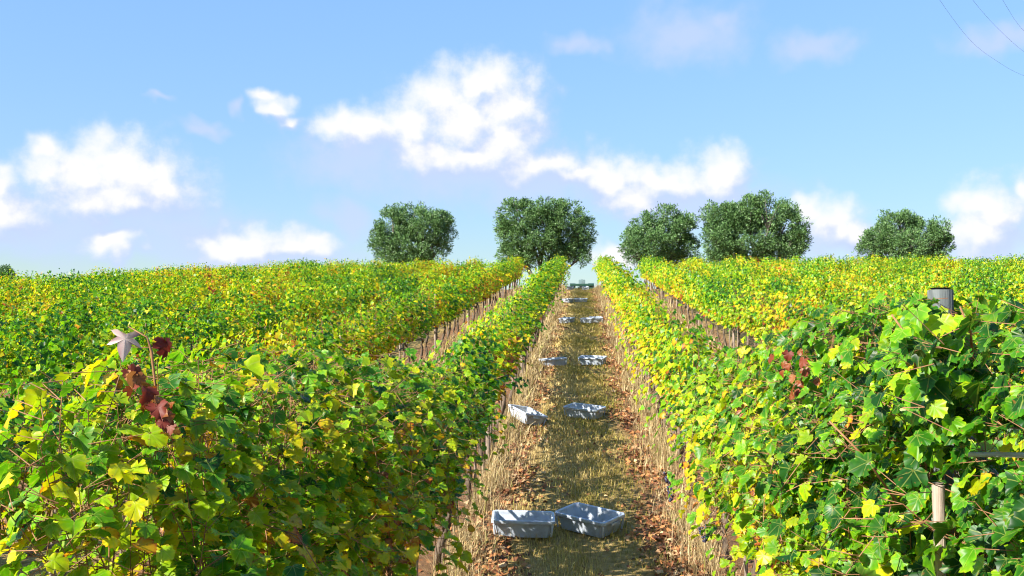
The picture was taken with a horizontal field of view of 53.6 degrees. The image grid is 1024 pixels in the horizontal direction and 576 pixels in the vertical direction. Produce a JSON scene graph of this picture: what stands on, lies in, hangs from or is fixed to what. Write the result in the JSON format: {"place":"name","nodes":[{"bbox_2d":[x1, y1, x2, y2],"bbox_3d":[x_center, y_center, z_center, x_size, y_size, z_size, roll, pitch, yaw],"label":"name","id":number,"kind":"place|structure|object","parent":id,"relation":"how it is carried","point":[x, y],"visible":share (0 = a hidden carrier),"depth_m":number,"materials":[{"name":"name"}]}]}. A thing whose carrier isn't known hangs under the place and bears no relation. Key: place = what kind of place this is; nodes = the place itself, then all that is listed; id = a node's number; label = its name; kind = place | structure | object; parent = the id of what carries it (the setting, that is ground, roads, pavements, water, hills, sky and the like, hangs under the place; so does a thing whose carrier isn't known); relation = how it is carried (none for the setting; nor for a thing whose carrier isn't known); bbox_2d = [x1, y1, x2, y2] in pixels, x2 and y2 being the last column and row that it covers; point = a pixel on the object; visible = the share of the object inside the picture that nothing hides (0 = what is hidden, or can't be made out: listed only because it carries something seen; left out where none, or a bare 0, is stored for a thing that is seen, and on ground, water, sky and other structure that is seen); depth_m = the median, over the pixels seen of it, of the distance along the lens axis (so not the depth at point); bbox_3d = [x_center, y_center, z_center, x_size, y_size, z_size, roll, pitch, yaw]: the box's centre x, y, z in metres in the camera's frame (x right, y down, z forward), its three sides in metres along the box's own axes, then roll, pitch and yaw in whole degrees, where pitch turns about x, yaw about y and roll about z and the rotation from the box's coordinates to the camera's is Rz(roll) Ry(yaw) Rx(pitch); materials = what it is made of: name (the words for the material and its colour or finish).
{"place":"outdoors","nodes":[
{"label":"outdoors","id":0,"kind":"place"},
{"bbox_2d":[0,288,1022,575],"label":"ground","id":1,"kind":"structure","parent":0,"point":[622,562],"depth_m":9.19,"materials":[{"name":"soil"}]},
{"bbox_2d":[0,379,61,540],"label":"grape vine","id":2,"kind":"object","parent":1,"relation":"on","point":[15,430],"visible":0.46,"depth_m":5.14,"materials":[{"name":"green plant"}]},
{"bbox_2d":[0,365,121,575],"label":"grape vine","id":3,"kind":"object","parent":1,"relation":"on","point":[56,424],"visible":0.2,"depth_m":5.57,"materials":[{"name":"green plant"}]},
{"bbox_2d":[0,266,190,309],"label":"vine row","id":4,"kind":"object","parent":1,"relation":"on","point":[22,278],"visible":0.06,"depth_m":35.92,"materials":[{"name":"green plant"}]},
{"bbox_2d":[0,262,245,300],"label":"vine row","id":5,"kind":"object","parent":1,"relation":"on","point":[128,272],"visible":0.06,"depth_m":36.44,"materials":[{"name":"green plant"}]},
{"bbox_2d":[47,341,207,553],"bbox_3d":[-2.465,1.188,6.700,0.778,1.681,1.635,0,-3,4],"label":"grape vine","id":6,"kind":"object","parent":1,"relation":"on","point":[110,364],"visible":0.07,"depth_m":6.38,"materials":[{"name":"green plant"}]},
{"bbox_2d":[0,260,280,330],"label":"vine row","id":7,"kind":"object","parent":1,"relation":"on","point":[76,279],"visible":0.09,"depth_m":30.41,"materials":[{"name":"green plant"}]},
{"bbox_2d":[0,258,329,325],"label":"vine row","id":8,"kind":"object","parent":1,"relation":"on","point":[31,290],"visible":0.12,"depth_m":28.67,"materials":[{"name":"green plant"}]},
{"bbox_2d":[0,326,351,575],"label":"grape vine","id":9,"kind":"object","parent":1,"relation":"on","point":[168,413],"visible":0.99,"depth_m":2.17,"materials":[{"name":"green plant"}]},
{"bbox_2d":[0,258,362,342],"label":"vine row","id":10,"kind":"object","parent":1,"relation":"on","point":[16,303],"visible":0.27,"depth_m":25.93,"materials":[{"name":"green plant"}]},
{"bbox_2d":[131,348,240,479],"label":"grape vine","id":11,"kind":"object","parent":1,"relation":"on","point":[170,361],"visible":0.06,"depth_m":7.86,"materials":[{"name":"green plant"}]},
{"bbox_2d":[0,255,402,382],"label":"vine row","id":12,"kind":"object","parent":1,"relation":"on","point":[271,279],"visible":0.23,"depth_m":20.89,"materials":[{"name":"green plant"}]},
{"bbox_2d":[0,258,442,397],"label":"vine row","id":13,"kind":"object","parent":1,"relation":"on","point":[388,271],"visible":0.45,"depth_m":17.23,"materials":[{"name":"green plant"}]},
{"bbox_2d":[183,328,286,445],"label":"grape vine","id":14,"kind":"object","parent":1,"relation":"on","point":[205,352],"visible":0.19,"depth_m":8.72,"materials":[{"name":"green plant"}]},
{"bbox_2d":[0,256,487,510],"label":"vine row","id":15,"kind":"object","parent":1,"relation":"on","point":[352,297],"visible":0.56,"depth_m":13.58,"materials":[{"name":"green plant"}]},
{"bbox_2d":[194,319,320,436],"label":"grape vine","id":16,"kind":"object","parent":1,"relation":"on","point":[278,334],"visible":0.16,"depth_m":9.65,"materials":[{"name":"green plant"}]},
{"bbox_2d":[71,343,447,575],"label":"grape vine","id":17,"kind":"object","parent":1,"relation":"on","point":[290,486],"visible":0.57,"depth_m":3.07,"materials":[{"name":"green plant"}]},
{"bbox_2d":[261,322,325,427],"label":"grape vine","id":18,"kind":"object","parent":1,"relation":"on","point":[312,343],"visible":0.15,"depth_m":10.59,"materials":[{"name":"green plant"}]},
{"bbox_2d":[282,299,368,381],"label":"grape vine","id":19,"kind":"object","parent":1,"relation":"on","point":[329,335],"visible":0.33,"depth_m":11.64,"materials":[{"name":"green plant"}]},
{"bbox_2d":[197,339,472,575],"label":"grape vine","id":20,"kind":"object","parent":1,"relation":"on","point":[366,493],"visible":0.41,"depth_m":3.98,"materials":[{"name":"green plant"}]},
{"bbox_2d":[303,312,386,356],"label":"grape vine","id":21,"kind":"object","parent":1,"relation":"on","point":[351,335],"visible":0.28,"depth_m":12.57,"materials":[{"name":"green plant"}]},
{"bbox_2d":[340,299,399,361],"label":"grape vine","id":22,"kind":"object","parent":1,"relation":"on","point":[371,333],"visible":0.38,"depth_m":13.71,"materials":[{"name":"green plant"}]},
{"bbox_2d":[263,351,477,575],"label":"grape vine","id":23,"kind":"object","parent":1,"relation":"on","point":[419,456],"visible":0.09,"depth_m":4.89,"materials":[{"name":"green plant"}]},
{"bbox_2d":[352,295,408,359],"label":"grape vine","id":24,"kind":"object","parent":1,"relation":"on","point":[399,314],"visible":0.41,"depth_m":15.61,"materials":[{"name":"green plant"}]},
{"bbox_2d":[354,293,410,365],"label":"grape vine","id":25,"kind":"object","parent":1,"relation":"on","point":[383,326],"visible":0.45,"depth_m":14.63,"materials":[{"name":"green plant"}]},
{"bbox_2d":[252,284,524,510],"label":"dry grass","id":26,"kind":"structure","parent":1,"relation":"on","point":[455,339],"depth_m":23.27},
{"bbox_2d":[362,286,431,362],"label":"grape vine","id":27,"kind":"object","parent":1,"relation":"on","point":[404,304],"visible":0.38,"depth_m":16.65,"materials":[{"name":"green plant"}]},
{"bbox_2d":[367,200,458,266],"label":"olive tree","id":28,"kind":"object","parent":1,"relation":"on","point":[406,229],"visible":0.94,"depth_m":59.73,"materials":[{"name":"green plant"}]},
{"bbox_2d":[388,293,441,363],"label":"grape vine","id":29,"kind":"object","parent":1,"relation":"on","point":[415,330],"visible":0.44,"depth_m":17.58,"materials":[{"name":"green plant"}]},
{"bbox_2d":[402,286,440,362],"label":"grape vine","id":30,"kind":"object","parent":1,"relation":"on","point":[426,328],"visible":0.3,"depth_m":18.59,"materials":[{"name":"green plant"}]},
{"bbox_2d":[411,285,447,357],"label":"grape vine","id":31,"kind":"object","parent":1,"relation":"on","point":[434,322],"visible":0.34,"depth_m":19.61,"materials":[{"name":"green plant"}]},
{"bbox_2d":[420,271,464,339],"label":"grape vine","id":32,"kind":"object","parent":1,"relation":"on","point":[441,306],"visible":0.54,"depth_m":20.55,"materials":[{"name":"green plant"}]},
{"bbox_2d":[378,355,508,565],"bbox_3d":[-0.521,1.242,6.961,0.990,1.567,1.637,0,-3,4],"label":"grape vine","id":33,"kind":"object","parent":1,"relation":"on","point":[462,423],"visible":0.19,"depth_m":7.02,"materials":[{"name":"green plant"}]},
{"bbox_2d":[419,275,468,346],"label":"grape vine","id":34,"kind":"object","parent":1,"relation":"on","point":[446,318],"visible":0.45,"depth_m":21.55,"materials":[{"name":"green plant"}]},
{"bbox_2d":[382,355,515,575],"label":"grape vine","id":35,"kind":"object","parent":1,"relation":"on","point":[442,461],"visible":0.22,"depth_m":6.11,"materials":[{"name":"green plant"}]},
{"bbox_2d":[426,277,474,340],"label":"grape vine","id":36,"kind":"object","parent":1,"relation":"on","point":[452,315],"visible":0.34,"depth_m":22.62,"materials":[{"name":"green plant"}]},
{"bbox_2d":[439,269,477,332],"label":"grape vine","id":37,"kind":"object","parent":1,"relation":"on","point":[462,276],"visible":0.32,"depth_m":24.66,"materials":[{"name":"green plant"}]},
{"bbox_2d":[418,320,521,530],"bbox_3d":[-0.375,1.124,7.973,0.893,1.755,1.595,0,-3,4],"label":"grape vine","id":38,"kind":"object","parent":1,"relation":"on","point":[472,359],"visible":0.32,"depth_m":7.97,"materials":[{"name":"green plant"}]},
{"bbox_2d":[439,327,517,472],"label":"grape vine","id":39,"kind":"object","parent":1,"relation":"on","point":[498,361],"visible":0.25,"depth_m":9.89,"materials":[{"name":"green plant"}]},
{"bbox_2d":[435,325,528,500],"bbox_3d":[-0.306,1.151,8.983,0.893,1.647,1.599,0,-3,4],"label":"grape vine","id":40,"kind":"object","parent":1,"relation":"on","point":[486,375],"visible":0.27,"depth_m":9.01,"materials":[{"name":"green plant"}]},
{"bbox_2d":[418,284,569,575],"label":"dry grass","id":41,"kind":"structure","parent":1,"relation":"on","point":[491,477],"depth_m":10.14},
{"bbox_2d":[455,305,532,433],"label":"grape vine","id":42,"kind":"object","parent":1,"relation":"on","point":[511,345],"visible":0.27,"depth_m":12.01,"materials":[{"name":"green plant"}]},
{"bbox_2d":[458,315,530,450],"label":"grape vine","id":43,"kind":"object","parent":1,"relation":"on","point":[504,336],"visible":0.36,"depth_m":10.85,"materials":[{"name":"green plant"}]},
{"bbox_2d":[425,290,573,575],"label":"fallen leaves","id":44,"kind":"object","parent":1,"relation":"on","point":[501,563],"visible":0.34,"depth_m":9.22,"materials":[{"name":"brown plant"}]},
{"bbox_2d":[477,306,537,412],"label":"grape vine","id":45,"kind":"object","parent":1,"relation":"on","point":[518,329],"visible":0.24,"depth_m":12.89,"materials":[{"name":"green plant"}]},
{"bbox_2d":[486,299,542,393],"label":"grape vine","id":46,"kind":"object","parent":1,"relation":"on","point":[532,326],"visible":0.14,"depth_m":15.03,"materials":[{"name":"green plant"}]},
{"bbox_2d":[489,296,541,383],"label":"grape vine","id":47,"kind":"object","parent":1,"relation":"on","point":[528,308],"visible":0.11,"depth_m":15.92,"materials":[{"name":"green plant"}]},
{"bbox_2d":[485,288,546,403],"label":"grape vine","id":48,"kind":"object","parent":1,"relation":"on","point":[516,316],"visible":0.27,"depth_m":13.98,"materials":[{"name":"green plant"}]},
{"bbox_2d":[496,290,547,372],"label":"grape vine","id":49,"kind":"object","parent":1,"relation":"on","point":[534,329],"visible":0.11,"depth_m":16.97,"materials":[{"name":"green plant"}]},
{"bbox_2d":[491,510,554,537],"bbox_3d":[0.087,1.843,7.902,0.498,0.139,0.330,1,2,1],"label":"harvest crate","id":50,"kind":"object","parent":1,"relation":"on","point":[522,523],"visible":0.97,"depth_m":7.77,"materials":[{"name":"grey plastic"}]},
{"bbox_2d":[508,404,547,425],"bbox_3d":[0.183,1.589,12.643,0.330,0.139,0.498,13,2,-29],"label":"harvest crate","id":51,"kind":"object","parent":1,"relation":"on","point":[539,417],"visible":0.89,"depth_m":12.51,"materials":[{"name":"grey plastic"}]},
{"bbox_2d":[498,285,558,361],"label":"grape vine","id":52,"kind":"object","parent":1,"relation":"on","point":[540,297],"visible":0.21,"depth_m":18.96,"materials":[{"name":"green plant"}]},
{"bbox_2d":[492,195,598,278],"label":"olive tree","id":53,"kind":"object","parent":1,"relation":"on","point":[551,239],"visible":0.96,"depth_m":57.01,"materials":[{"name":"green plant"}]},
{"bbox_2d":[470,291,681,575],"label":"fallen leaves","id":54,"kind":"object","parent":1,"relation":"on","point":[606,549],"visible":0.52,"depth_m":9.49,"materials":[{"name":"brown plant"}]},
{"bbox_2d":[476,288,684,575],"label":"grass","id":55,"kind":"structure","parent":1,"relation":"on","point":[579,342],"depth_m":11.62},
{"bbox_2d":[563,403,605,419],"bbox_3d":[0.946,1.610,13.212,0.498,0.139,0.330,3,5,31],"label":"harvest crate","id":56,"kind":"object","parent":1,"relation":"on","point":[583,410],"visible":0.98,"depth_m":13.14,"materials":[{"name":"grey plastic"}]},
{"bbox_2d":[555,502,624,537],"bbox_3d":[0.620,1.859,8.095,0.498,0.139,0.330,4,7,39],"label":"harvest crate","id":57,"kind":"object","parent":1,"relation":"on","point":[594,521],"visible":1,"depth_m":8.06,"materials":[{"name":"grey plastic"}]},
{"bbox_2d":[578,355,606,364],"bbox_3d":[1.478,1.329,18.623,0.498,0.139,0.330,1,4,18],"label":"harvest crate","id":58,"kind":"object","parent":1,"relation":"on","point":[589,359],"visible":1,"depth_m":18.52,"materials":[{"name":"grey plastic"}]},
{"bbox_2d":[605,283,664,357],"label":"grape vine","id":59,"kind":"object","parent":1,"relation":"on","point":[621,307],"visible":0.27,"depth_m":19.20,"materials":[{"name":"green plant"}]},
{"bbox_2d":[613,294,670,382],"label":"grape vine","id":60,"kind":"object","parent":1,"relation":"on","point":[626,316],"visible":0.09,"depth_m":16.16,"materials":[{"name":"green plant"}]},
{"bbox_2d":[618,290,670,391],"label":"grape vine","id":61,"kind":"object","parent":1,"relation":"on","point":[634,310],"visible":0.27,"depth_m":15.14,"materials":[{"name":"green plant"}]},
{"bbox_2d":[615,303,687,396],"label":"grape vine","id":62,"kind":"object","parent":1,"relation":"on","point":[635,326],"visible":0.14,"depth_m":14.24,"materials":[{"name":"green plant"}]},
{"bbox_2d":[621,298,684,413],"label":"grape vine","id":63,"kind":"object","parent":1,"relation":"on","point":[644,322],"visible":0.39,"depth_m":13.14,"materials":[{"name":"green plant"}]},
{"bbox_2d":[620,312,697,430],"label":"grape vine","id":64,"kind":"object","parent":1,"relation":"on","point":[655,377],"visible":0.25,"depth_m":12.15,"materials":[{"name":"yellow plant"}]},
{"bbox_2d":[588,289,732,575],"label":"fallen leaves","id":65,"kind":"object","parent":1,"relation":"on","point":[662,536],"visible":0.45,"depth_m":8.74,"materials":[{"name":"brown plant"}]},
{"bbox_2d":[616,201,704,288],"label":"olive tree","id":66,"kind":"object","parent":1,"relation":"on","point":[650,235],"visible":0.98,"depth_m":57.73,"materials":[{"name":"green plant"}]},
{"bbox_2d":[589,284,745,575],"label":"dry grass","id":67,"kind":"structure","parent":1,"relation":"on","point":[666,453],"depth_m":10.45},
{"bbox_2d":[627,320,711,445],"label":"grape vine","id":68,"kind":"object","parent":1,"relation":"on","point":[661,330],"visible":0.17,"depth_m":11.20,"materials":[{"name":"yellow plant"}]},
{"bbox_2d":[627,314,729,467],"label":"grape vine","id":69,"kind":"object","parent":1,"relation":"on","point":[670,333],"visible":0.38,"depth_m":10.07,"materials":[{"name":"yellow plant"}]},
{"bbox_2d":[634,324,745,492],"bbox_3d":[1.596,1.136,9.164,0.974,1.627,1.369,0,-3,4],"label":"grape vine","id":70,"kind":"object","parent":1,"relation":"on","point":[668,365],"visible":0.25,"depth_m":9.13,"materials":[{"name":"yellow plant"}]},
{"bbox_2d":[638,345,745,523],"bbox_3d":[1.587,1.237,8.292,1.134,1.546,1.385,0,-3,4],"label":"grape vine","id":71,"kind":"object","parent":1,"relation":"on","point":[660,391],"visible":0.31,"depth_m":8.15,"materials":[{"name":"yellow plant"}]},
{"bbox_2d":[642,286,749,368],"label":"dry grass","id":72,"kind":"structure","parent":1,"relation":"on","point":[678,314],"depth_m":27.39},
{"bbox_2d":[681,270,711,324],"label":"grape vine","id":73,"kind":"object","parent":1,"relation":"on","point":[694,288],"visible":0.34,"depth_m":25.27,"materials":[{"name":"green plant"}]},
{"bbox_2d":[683,270,721,331],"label":"grape vine","id":74,"kind":"object","parent":1,"relation":"on","point":[699,291],"visible":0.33,"depth_m":24.19,"materials":[{"name":"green plant"}]},
{"bbox_2d":[647,342,760,559],"bbox_3d":[1.490,1.197,7.095,1.000,1.648,1.659,0,-3,4],"label":"grape vine","id":75,"kind":"object","parent":1,"relation":"on","point":[699,393],"visible":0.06,"depth_m":7.21,"materials":[{"name":"green plant"}]},
{"bbox_2d":[691,275,734,342],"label":"grape vine","id":76,"kind":"object","parent":1,"relation":"on","point":[715,294],"visible":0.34,"depth_m":22.31,"materials":[{"name":"green plant"}]},
{"bbox_2d":[696,277,741,345],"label":"grape vine","id":77,"kind":"object","parent":1,"relation":"on","point":[717,310],"visible":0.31,"depth_m":21.30,"materials":[{"name":"green plant"}]},
{"bbox_2d":[659,337,788,575],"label":"grape vine","id":78,"kind":"object","parent":1,"relation":"on","point":[719,389],"visible":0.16,"depth_m":6.03,"materials":[{"name":"green plant"}]},
{"bbox_2d":[702,278,754,347],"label":"grape vine","id":79,"kind":"object","parent":1,"relation":"on","point":[725,322],"visible":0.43,"depth_m":20.31,"materials":[{"name":"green plant"}]},
{"bbox_2d":[710,285,756,351],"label":"grape vine","id":80,"kind":"object","parent":1,"relation":"on","point":[731,296],"visible":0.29,"depth_m":19.28,"materials":[{"name":"yellow plant"}]},
{"bbox_2d":[717,282,765,344],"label":"grape vine","id":81,"kind":"object","parent":1,"relation":"on","point":[743,321],"visible":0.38,"depth_m":18.20,"materials":[{"name":"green plant"}]},
{"bbox_2d":[697,189,813,283],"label":"olive tree","id":82,"kind":"object","parent":1,"relation":"on","point":[726,227],"visible":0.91,"depth_m":56.89,"materials":[{"name":"green plant"}]},
{"bbox_2d":[725,285,787,346],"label":"grape vine","id":83,"kind":"object","parent":1,"relation":"on","point":[750,326],"visible":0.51,"depth_m":17.23,"materials":[{"name":"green plant"}]},
{"bbox_2d":[682,312,838,572],"bbox_3d":[1.410,1.065,5.298,1.064,1.865,1.344,0,-3,4],"label":"grape vine","id":84,"kind":"object","parent":1,"relation":"on","point":[750,359],"visible":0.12,"depth_m":5.21,"materials":[{"name":"green plant"}]},
{"bbox_2d":[742,297,797,344],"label":"grape vine","id":85,"kind":"object","parent":1,"relation":"on","point":[769,325],"visible":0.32,"depth_m":15.40,"materials":[{"name":"yellow plant"}]},
{"bbox_2d":[750,285,791,349],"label":"grape vine","id":86,"kind":"object","parent":1,"relation":"on","point":[759,313],"visible":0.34,"depth_m":16.24,"materials":[{"name":"yellow plant"}]},
{"bbox_2d":[774,288,825,346],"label":"grape vine","id":87,"kind":"object","parent":1,"relation":"on","point":[783,326],"visible":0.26,"depth_m":14.19,"materials":[{"name":"yellow plant"}]},
{"bbox_2d":[772,297,842,341],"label":"grape vine","id":88,"kind":"object","parent":1,"relation":"on","point":[798,313],"visible":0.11,"depth_m":13.39,"materials":[{"name":"green plant"}]},
{"bbox_2d":[684,295,999,575],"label":"grape vine","id":89,"kind":"object","parent":1,"relation":"on","point":[792,508],"visible":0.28,"depth_m":4.17,"materials":[{"name":"green plant"}]},
{"bbox_2d":[678,255,1023,435],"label":"vine row","id":90,"kind":"object","parent":1,"relation":"on","point":[751,275],"visible":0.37,"depth_m":24.44,"materials":[{"name":"yellow plant"}]},
{"bbox_2d":[714,289,1023,575],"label":"grape vine","id":91,"kind":"object","parent":1,"relation":"on","point":[872,428],"visible":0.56,"depth_m":3.19,"materials":[{"name":"green plant"}]},
{"bbox_2d":[720,253,1023,328],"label":"vine row","id":92,"kind":"object","parent":1,"relation":"on","point":[850,285],"visible":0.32,"depth_m":25.36,"materials":[{"name":"yellow plant"}]},
{"bbox_2d":[760,255,1023,307],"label":"vine row","id":93,"kind":"object","parent":1,"relation":"on","point":[833,266],"visible":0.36,"depth_m":28.41,"materials":[{"name":"yellow plant"}]},
{"bbox_2d":[766,292,1023,575],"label":"grape vine","id":94,"kind":"object","parent":1,"relation":"on","point":[945,357],"visible":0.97,"depth_m":2.36,"materials":[{"name":"green plant"}]},
{"bbox_2d":[851,207,956,264],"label":"olive tree","id":95,"kind":"object","parent":1,"relation":"on","point":[905,237],"visible":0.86,"depth_m":58.18,"materials":[{"name":"green plant"}]},
{"bbox_2d":[813,253,1023,300],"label":"vine row","id":96,"kind":"object","parent":1,"relation":"on","point":[901,269],"visible":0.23,"depth_m":30.23,"materials":[{"name":"yellow plant"}]},
{"bbox_2d":[847,253,1023,292],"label":"vine row","id":97,"kind":"object","parent":1,"relation":"on","point":[951,263],"visible":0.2,"depth_m":36.40,"materials":[{"name":"yellow plant"}]},
{"bbox_2d":[932,482,945,575],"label":"wooden stake","id":98,"kind":"object","parent":1,"relation":"on","point":[938,502],"visible":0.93,"depth_m":2.42,"materials":[{"name":"brown wood"}]},
{"bbox_2d":[927,287,957,573],"bbox_3d":[1.167,0.996,2.708,0.070,1.995,0.069,0,-3,4],"label":"trellis post","id":99,"kind":"object","parent":1,"relation":"on","point":[943,292],"visible":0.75,"depth_m":2.73,"materials":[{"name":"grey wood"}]},
{"bbox_2d":[890,252,1023,280],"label":"vine row","id":100,"kind":"object","parent":1,"relation":"on","point":[1016,265],"visible":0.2,"depth_m":38.47,"materials":[{"name":"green plant"}]},
{"bbox_2d":[968,357,1023,465],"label":"grape vine","id":101,"kind":"object","parent":1,"relation":"on","point":[993,441],"visible":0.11,"depth_m":7.06,"materials":[{"name":"green plant"}]},
{"bbox_2d":[996,376,1023,465],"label":"grape vine","id":102,"kind":"object","parent":1,"relation":"on","point":[1013,440],"visible":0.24,"depth_m":6.38,"materials":[{"name":"yellow plant"}]},
{"bbox_2d":[0,0,1023,305],"label":"sky","id":103,"kind":"structure","parent":0,"point":[137,134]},
{"bbox_2d":[967,452,1023,457],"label":"white tube","id":104,"kind":"object","parent":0,"point":[998,454],"depth_m":2.46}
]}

